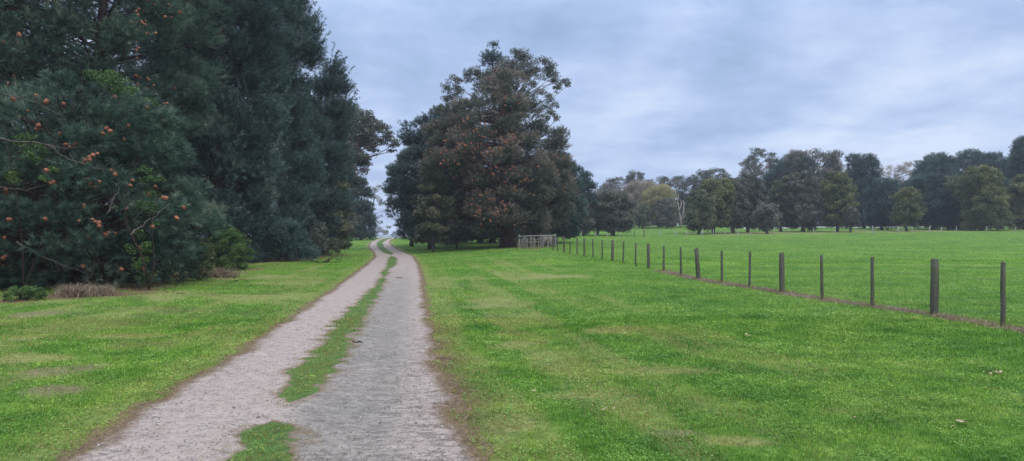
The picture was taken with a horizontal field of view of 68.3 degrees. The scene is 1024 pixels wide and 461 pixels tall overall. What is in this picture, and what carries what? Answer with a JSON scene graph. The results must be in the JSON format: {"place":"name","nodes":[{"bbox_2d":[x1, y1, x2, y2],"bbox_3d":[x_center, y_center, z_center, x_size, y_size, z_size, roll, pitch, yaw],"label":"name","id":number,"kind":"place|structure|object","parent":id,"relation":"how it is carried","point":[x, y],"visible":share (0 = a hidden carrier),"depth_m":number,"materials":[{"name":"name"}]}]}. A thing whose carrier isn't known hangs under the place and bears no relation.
{"place":"outdoors","nodes":[
{"label":"outdoors","id":0,"kind":"place"},
{"bbox_2d":[52,237,494,460],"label":"road","id":1,"kind":"structure","parent":0,"point":[406,268],"depth_m":7.48,"materials":[{"name":"grey gravel"}]},
{"bbox_2d":[0,225,1023,460],"bbox_3d":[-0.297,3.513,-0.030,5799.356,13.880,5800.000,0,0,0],"label":"ground","id":2,"kind":"structure","parent":0,"point":[844,247],"depth_m":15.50,"materials":[{"name":"green plant"}]},
{"bbox_2d":[1,285,47,301],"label":"green bush","id":3,"kind":"object","parent":2,"relation":"on","point":[32,291],"visible":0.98,"depth_m":19.13,"materials":[{"name":"green plant"}]},
{"bbox_2d":[2,132,63,285],"bbox_3d":[-14.004,-0.408,21.906,1.961,4.966,1.641,0,0,0],"label":"green bush","id":4,"kind":"object","parent":2,"relation":"on","point":[29,154],"visible":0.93,"depth_m":22.01,"materials":[{"name":"green plant"}]},
{"bbox_2d":[0,0,98,197],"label":"pine tree","id":5,"kind":"object","parent":2,"relation":"on","point":[19,47],"visible":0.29,"depth_m":30.83,"materials":[{"name":"green plant"}]},
{"bbox_2d":[2,217,119,277],"bbox_3d":[-17.784,0.640,28.004,5.969,3.143,6.312,0,0,0],"label":"shrub","id":6,"kind":"object","parent":2,"relation":"on","point":[41,230],"visible":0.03,"depth_m":26.42,"materials":[{"name":"green plant"}]},
{"bbox_2d":[47,282,117,297],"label":"dry tussock","id":7,"kind":"object","parent":2,"relation":"on","point":[76,291],"visible":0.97,"depth_m":20.10,"materials":[{"name":"brown plant"}]},
{"bbox_2d":[0,0,176,234],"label":"pine tree","id":8,"kind":"object","parent":2,"relation":"on","point":[130,3],"visible":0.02,"depth_m":50.07,"materials":[{"name":"green plant"}]},
{"bbox_2d":[90,283,122,295],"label":"dry tussock","id":9,"kind":"object","parent":2,"relation":"on","point":[110,291],"visible":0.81,"depth_m":20.57,"materials":[{"name":"brown plant"}]},
{"bbox_2d":[0,0,233,265],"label":"pine tree","id":10,"kind":"object","parent":2,"relation":"on","point":[107,41],"visible":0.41,"depth_m":35.09,"materials":[{"name":"green plant"}]},
{"bbox_2d":[0,66,234,289],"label":"pine tree","id":11,"kind":"object","parent":2,"relation":"on","point":[71,256],"visible":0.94,"depth_m":23.64,"materials":[{"name":"green plant"}]},
{"bbox_2d":[80,68,160,286],"bbox_3d":[-12.546,-1.567,24.149,2.376,7.332,2.274,0,-1,-34],"label":"green bush","id":12,"kind":"object","parent":2,"relation":"on","point":[116,87],"visible":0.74,"depth_m":23.98,"materials":[{"name":"green plant"}]},
{"bbox_2d":[123,164,171,289],"bbox_3d":[-11.027,0.035,22.405,1.264,4.108,1.472,0,-1,34],"label":"green bush","id":13,"kind":"object","parent":2,"relation":"on","point":[141,262],"visible":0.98,"depth_m":22.47,"materials":[{"name":"green plant"}]},
{"bbox_2d":[161,279,184,293],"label":"fallen branch","id":14,"kind":"object","parent":2,"relation":"on","point":[174,290],"visible":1,"depth_m":21.11,"materials":[{"name":"brown wood"}]},
{"bbox_2d":[107,0,244,238],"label":"pine tree","id":15,"kind":"object","parent":2,"relation":"on","point":[130,63],"visible":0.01,"depth_m":54.99,"materials":[{"name":"green plant"}]},
{"bbox_2d":[182,236,216,280],"bbox_3d":[-11.366,1.155,27.491,1.217,1.935,1.218,0,-1,-32],"label":"green bush","id":16,"kind":"object","parent":2,"relation":"on","point":[206,266],"visible":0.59,"depth_m":27.43,"materials":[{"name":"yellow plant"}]},
{"bbox_2d":[175,265,225,277],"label":"dry tussock","id":17,"kind":"object","parent":2,"relation":"on","point":[214,273],"visible":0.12,"depth_m":29.32,"materials":[{"name":"brown plant"}]},
{"bbox_2d":[136,0,301,264],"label":"pine tree","id":18,"kind":"object","parent":2,"relation":"on","point":[230,141],"visible":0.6,"depth_m":45.65,"materials":[{"name":"green plant"}]},
{"bbox_2d":[211,267,246,277],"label":"dry tussock","id":19,"kind":"object","parent":2,"relation":"on","point":[226,274],"visible":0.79,"depth_m":29.42,"materials":[{"name":"brown plant"}]},
{"bbox_2d":[205,228,257,270],"bbox_3d":[-13.457,1.004,36.003,2.492,2.356,2.102,0,-1,29],"label":"green bush","id":20,"kind":"object","parent":2,"relation":"on","point":[221,247],"visible":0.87,"depth_m":35.64,"materials":[{"name":"green plant"}]},
{"bbox_2d":[189,0,332,257],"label":"pine tree","id":21,"kind":"object","parent":2,"relation":"on","point":[303,42],"visible":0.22,"depth_m":53.87,"materials":[{"name":"green plant"}]},
{"bbox_2d":[241,216,321,261],"bbox_3d":[-15.196,0.626,49.980,5.365,3.436,6.017,0,0,0],"label":"shrub","id":22,"kind":"object","parent":2,"relation":"on","point":[292,230],"visible":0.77,"depth_m":49.17,"materials":[{"name":"green plant"}]},
{"bbox_2d":[293,216,328,250],"bbox_3d":[-15.617,0.570,57.059,4.555,3.670,3.640,0,-1,44],"label":"shrub","id":23,"kind":"object","parent":2,"relation":"on","point":[318,239],"visible":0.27,"depth_m":56.52,"materials":[{"name":"green plant"}]},
{"bbox_2d":[276,41,362,252],"bbox_3d":[-17.309,-6.947,66.089,8.577,18.878,7.651,0,0,0],"label":"pine tree","id":24,"kind":"object","parent":2,"relation":"on","point":[328,86],"visible":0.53,"depth_m":64.91,"materials":[{"name":"green plant"}]},
{"bbox_2d":[298,242,344,262],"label":"fallen branch","id":25,"kind":"object","parent":2,"relation":"on","point":[327,260],"visible":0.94,"depth_m":46.34,"materials":[{"name":"brown wood"}]},
{"bbox_2d":[306,168,354,254],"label":"leafy shrub","id":26,"kind":"object","parent":2,"relation":"on","point":[346,227],"visible":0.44,"depth_m":65.23,"materials":[{"name":"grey plant"}]},
{"bbox_2d":[324,238,344,255],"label":"green bush","id":27,"kind":"object","parent":2,"relation":"on","point":[335,243],"visible":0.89,"depth_m":61.77,"materials":[{"name":"green plant"}]},
{"bbox_2d":[343,175,378,239],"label":"dark conifer","id":28,"kind":"object","parent":2,"relation":"on","point":[364,207],"visible":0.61,"depth_m":117.26,"materials":[{"name":"green plant"}]},
{"bbox_2d":[324,104,400,248],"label":"spreading wattle","id":29,"kind":"object","parent":2,"relation":"on","point":[367,138],"visible":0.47,"depth_m":83.69,"materials":[{"name":"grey plant"}]},
{"bbox_2d":[366,183,397,236],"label":"gum tree","id":30,"kind":"object","parent":2,"relation":"on","point":[386,232],"visible":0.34,"depth_m":150.02,"materials":[{"name":"grey plant"}]},
{"bbox_2d":[381,174,422,245],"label":"pine tree","id":31,"kind":"object","parent":2,"relation":"on","point":[390,203],"visible":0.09,"depth_m":91.54,"materials":[{"name":"green plant"}]},
{"bbox_2d":[381,104,484,248],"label":"pine tree","id":32,"kind":"object","parent":2,"relation":"on","point":[414,143],"visible":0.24,"depth_m":77.67,"materials":[{"name":"green plant"}]},
{"bbox_2d":[410,171,461,251],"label":"conifer","id":33,"kind":"object","parent":2,"relation":"on","point":[430,199],"visible":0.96,"depth_m":68.08,"materials":[{"name":"green plant"}]},
{"bbox_2d":[433,200,490,248],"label":"leafy shrub","id":34,"kind":"object","parent":2,"relation":"on","point":[472,239],"visible":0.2,"depth_m":72.52,"materials":[{"name":"green plant"}]},
{"bbox_2d":[416,68,561,247],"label":"pine tree","id":35,"kind":"object","parent":2,"relation":"on","point":[507,174],"visible":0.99,"depth_m":67.74,"materials":[{"name":"green plant"}]},
{"bbox_2d":[468,40,526,243],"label":"pine tree","id":36,"kind":"object","parent":2,"relation":"on","point":[492,57],"visible":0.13,"depth_m":87.58,"materials":[{"name":"green plant"}]},
{"bbox_2d":[467,167,530,241],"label":"dark conifer","id":37,"kind":"object","parent":2,"relation":"on","point":[517,228],"depth_m":90.16,"materials":[{"name":"green plant"}]},
{"bbox_2d":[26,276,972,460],"bbox_3d":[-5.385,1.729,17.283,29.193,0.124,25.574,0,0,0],"label":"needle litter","id":38,"kind":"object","parent":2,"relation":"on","point":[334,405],"visible":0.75,"depth_m":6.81,"materials":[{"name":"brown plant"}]},
{"bbox_2d":[439,47,571,242],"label":"gum tree","id":39,"kind":"object","parent":2,"relation":"on","point":[522,57],"visible":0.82,"depth_m":83.80,"materials":[{"name":"green plant"}]},
{"bbox_2d":[482,64,528,93],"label":"gum tree","id":40,"kind":"object","parent":2,"relation":"on","point":[509,66],"visible":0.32,"depth_m":79.69,"materials":[{"name":"green plant"}]},
{"bbox_2d":[0,286,1023,460],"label":"clover","id":41,"kind":"object","parent":2,"relation":"on","point":[524,312],"visible":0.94,"depth_m":9.27,"materials":[{"name":"green plant"}]},
{"bbox_2d":[518,234,555,248],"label":"stock yard","id":42,"kind":"structure","parent":2,"relation":"on","point":[545,240],"depth_m":65.04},
{"bbox_2d":[516,125,580,243],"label":"pine tree","id":43,"kind":"object","parent":2,"relation":"on","point":[563,162],"visible":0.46,"depth_m":75.11,"materials":[{"name":"green plant"}]},
{"bbox_2d":[519,152,590,242],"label":"dark conifer","id":44,"kind":"object","parent":2,"relation":"on","point":[579,215],"visible":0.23,"depth_m":78.39,"materials":[{"name":"green plant"}]},
{"bbox_2d":[576,204,596,235],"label":"paddock tree","id":45,"kind":"object","parent":2,"relation":"on","point":[589,222],"visible":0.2,"depth_m":110.58,"materials":[{"name":"green plant"}]},
{"bbox_2d":[576,170,598,235],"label":"pine tree","id":46,"kind":"object","parent":2,"relation":"on","point":[590,195],"visible":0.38,"depth_m":111.18,"materials":[{"name":"green plant"}]},
{"bbox_2d":[591,201,608,234],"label":"paddock tree","id":47,"kind":"object","parent":2,"relation":"on","point":[598,227],"visible":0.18,"depth_m":116.91,"materials":[{"name":"green plant"}]},
{"bbox_2d":[595,176,624,195],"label":"gum tree","id":48,"kind":"object","parent":2,"relation":"on","point":[610,183],"visible":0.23,"depth_m":171.24,"materials":[{"name":"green plant"}]},
{"bbox_2d":[593,190,638,235],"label":"paddock tree","id":49,"kind":"object","parent":2,"relation":"on","point":[617,211],"visible":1,"depth_m":110.77,"materials":[{"name":"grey plant"}]},
{"bbox_2d":[621,170,647,226],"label":"gum tree","id":50,"kind":"object","parent":2,"relation":"on","point":[632,177],"visible":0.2,"depth_m":184.67,"materials":[{"name":"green plant"}]},
{"bbox_2d":[621,179,656,227],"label":"leafless tree","id":51,"kind":"object","parent":2,"relation":"on","point":[634,188],"visible":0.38,"depth_m":169.92,"materials":[{"name":"grey plant"}]},
{"bbox_2d":[633,203,651,228],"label":"paddock tree","id":52,"kind":"object","parent":2,"relation":"on","point":[642,219],"visible":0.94,"depth_m":159.08,"materials":[{"name":"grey plant"}]},
{"bbox_2d":[639,183,677,227],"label":"leafless tree","id":53,"kind":"object","parent":2,"relation":"on","point":[652,195],"visible":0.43,"depth_m":164.55,"materials":[{"name":"plant"}]},
{"bbox_2d":[632,199,689,225],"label":"thicket","id":54,"kind":"object","parent":2,"relation":"on","point":[654,224],"visible":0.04,"depth_m":206.60,"materials":[{"name":"green plant"}]},
{"bbox_2d":[653,198,681,227],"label":"paddock tree","id":55,"kind":"object","parent":2,"relation":"on","point":[666,208],"visible":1,"depth_m":158.83,"materials":[{"name":"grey plant"}]},
{"bbox_2d":[654,175,688,215],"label":"gum tree","id":56,"kind":"object","parent":2,"relation":"on","point":[680,193],"visible":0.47,"depth_m":176.55,"materials":[{"name":"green plant"}]},
{"bbox_2d":[675,190,686,227],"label":"dead tree","id":57,"kind":"object","parent":2,"relation":"on","point":[681,218],"visible":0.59,"depth_m":167.80,"materials":[{"name":"grey wood"}]},
{"bbox_2d":[684,188,718,233],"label":"paddock tree","id":58,"kind":"object","parent":2,"relation":"on","point":[699,213],"visible":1,"depth_m":114.80,"materials":[{"name":"green plant"}]},
{"bbox_2d":[685,167,731,192],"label":"gum tree","id":59,"kind":"object","parent":2,"relation":"on","point":[703,175],"visible":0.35,"depth_m":171.41,"materials":[{"name":"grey plant"}]},
{"bbox_2d":[697,177,738,233],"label":"paddock tree","id":60,"kind":"object","parent":2,"relation":"on","point":[723,188],"visible":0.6,"depth_m":118.78,"materials":[{"name":"green plant"}]},
{"bbox_2d":[683,178,767,226],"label":"thicket","id":61,"kind":"object","parent":2,"relation":"on","point":[686,200],"visible":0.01,"depth_m":175.85,"materials":[{"name":"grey plant"}]},
{"bbox_2d":[723,177,752,232],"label":"paddock tree","id":62,"kind":"object","parent":2,"relation":"on","point":[740,212],"visible":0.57,"depth_m":120.65,"materials":[{"name":"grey plant"}]},
{"bbox_2d":[737,172,769,232],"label":"paddock tree","id":63,"kind":"object","parent":2,"relation":"on","point":[755,186],"visible":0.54,"depth_m":122.83,"materials":[{"name":"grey plant"}]},
{"bbox_2d":[738,147,779,203],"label":"gum tree","id":64,"kind":"object","parent":2,"relation":"on","point":[754,167],"visible":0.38,"depth_m":163.91,"materials":[{"name":"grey plant"}]},
{"bbox_2d":[749,202,782,233],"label":"paddock tree","id":65,"kind":"object","parent":2,"relation":"on","point":[764,217],"visible":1,"depth_m":115.33,"materials":[{"name":"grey plant"}]},
{"bbox_2d":[552,236,1023,327],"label":"wire fence","id":66,"kind":"object","parent":2,"relation":"on","point":[934,293],"visible":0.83,"depth_m":19.86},
{"bbox_2d":[760,150,815,204],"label":"pine tree","id":67,"kind":"object","parent":2,"relation":"on","point":[773,170],"visible":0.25,"depth_m":159.00,"materials":[{"name":"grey plant"}]},
{"bbox_2d":[766,175,810,231],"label":"paddock tree","id":68,"kind":"object","parent":2,"relation":"on","point":[781,183],"visible":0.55,"depth_m":124.73,"materials":[{"name":"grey plant"}]},
{"bbox_2d":[581,225,1015,236],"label":"paddock fence","id":69,"kind":"object","parent":2,"relation":"on","point":[788,231],"visible":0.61,"depth_m":106.16,"materials":[{"name":"wood"}]},
{"bbox_2d":[776,170,826,231],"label":"paddock tree","id":70,"kind":"object","parent":2,"relation":"on","point":[808,186],"visible":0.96,"depth_m":122.32,"materials":[{"name":"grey plant"}]},
{"bbox_2d":[781,147,844,221],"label":"pine tree","id":71,"kind":"object","parent":2,"relation":"on","point":[836,164],"visible":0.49,"depth_m":154.63,"materials":[{"name":"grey plant"}]},
{"bbox_2d":[805,197,868,225],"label":"thicket","id":72,"kind":"object","parent":2,"relation":"on","point":[819,221],"visible":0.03,"depth_m":169.91,"materials":[{"name":"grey plant"}]},
{"bbox_2d":[819,170,860,231],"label":"paddock tree","id":73,"kind":"object","parent":2,"relation":"on","point":[839,188],"visible":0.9,"depth_m":120.80,"materials":[{"name":"green plant"}]},
{"bbox_2d":[842,206,861,231],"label":"paddock tree","id":74,"kind":"object","parent":2,"relation":"on","point":[850,218],"visible":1,"depth_m":117.49,"materials":[{"name":"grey plant"}]},
{"bbox_2d":[844,152,884,228],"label":"dark conifer","id":75,"kind":"object","parent":2,"relation":"on","point":[863,174],"visible":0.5,"depth_m":140.68,"materials":[{"name":"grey plant"}]},
{"bbox_2d":[861,175,903,229],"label":"dark conifer","id":76,"kind":"object","parent":2,"relation":"on","point":[877,194],"visible":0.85,"depth_m":126.85,"materials":[{"name":"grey plant"}]},
{"bbox_2d":[869,161,916,183],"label":"leafless tree","id":77,"kind":"object","parent":2,"relation":"on","point":[903,169],"visible":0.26,"depth_m":173.26,"materials":[{"name":"grey plant"}]},
{"bbox_2d":[889,186,927,230],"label":"paddock tree","id":78,"kind":"object","parent":2,"relation":"on","point":[908,208],"visible":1,"depth_m":119.06,"materials":[{"name":"green plant"}]},
{"bbox_2d":[903,151,959,225],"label":"pine tree","id":79,"kind":"object","parent":2,"relation":"on","point":[937,162],"visible":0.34,"depth_m":153.24,"materials":[{"name":"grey plant"}]},
{"bbox_2d":[908,172,968,229],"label":"dark conifer","id":80,"kind":"object","parent":2,"relation":"on","point":[935,204],"visible":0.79,"depth_m":127.90,"materials":[{"name":"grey plant"}]},
{"bbox_2d":[936,175,965,229],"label":"paddock tree","id":81,"kind":"object","parent":2,"relation":"on","point":[948,180],"visible":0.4,"depth_m":126.70,"materials":[{"name":"green plant"}]},
{"bbox_2d":[956,419,972,422],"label":"fallen leaves","id":82,"kind":"object","parent":2,"relation":"on","point":[959,420],"visible":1,"depth_m":6.36,"materials":[{"name":"beige plant"}]},
{"bbox_2d":[948,147,1003,179],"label":"pine tree","id":83,"kind":"object","parent":2,"relation":"on","point":[968,160],"visible":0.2,"depth_m":157.96,"materials":[{"name":"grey plant"}]},
{"bbox_2d":[951,164,1015,230],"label":"paddock tree","id":84,"kind":"object","parent":2,"relation":"on","point":[983,198],"visible":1,"depth_m":120.37,"materials":[{"name":"green plant"}]},
{"bbox_2d":[980,151,1003,166],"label":"pine tree","id":85,"kind":"object","parent":2,"relation":"on","point":[994,155],"visible":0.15,"depth_m":156.98,"materials":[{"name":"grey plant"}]},
{"bbox_2d":[983,370,1001,373],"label":"fallen leaves","id":86,"kind":"object","parent":2,"relation":"on","point":[994,371],"visible":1,"depth_m":8.77,"materials":[{"name":"beige plant"}]},
{"bbox_2d":[994,155,1017,216],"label":"pine tree","id":87,"kind":"object","parent":2,"relation":"on","point":[1001,163],"visible":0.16,"depth_m":153.82,"materials":[{"name":"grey plant"}]},
{"bbox_2d":[1003,174,1023,229],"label":"paddock tree","id":88,"kind":"object","parent":2,"relation":"on","point":[1016,186],"visible":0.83,"depth_m":123.70,"materials":[{"name":"green plant"}]},
{"bbox_2d":[1005,135,1023,199],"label":"pine tree","id":89,"kind":"object","parent":2,"relation":"on","point":[1016,161],"visible":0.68,"depth_m":139.78,"materials":[{"name":"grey plant"}]},
{"bbox_2d":[5,0,1023,236],"label":"sky","id":90,"kind":"structure","parent":0,"point":[668,88],"materials":[{"name":"blue"}]},
{"bbox_2d":[655,269,1023,334],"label":"dead grass","id":91,"kind":"structure","parent":0,"point":[767,289],"depth_m":18.75,"materials":[{"name":"brown plant"}]},
{"bbox_2d":[744,226,1006,227],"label":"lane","id":92,"kind":"structure","parent":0,"point":[841,227],"depth_m":150.83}
]}

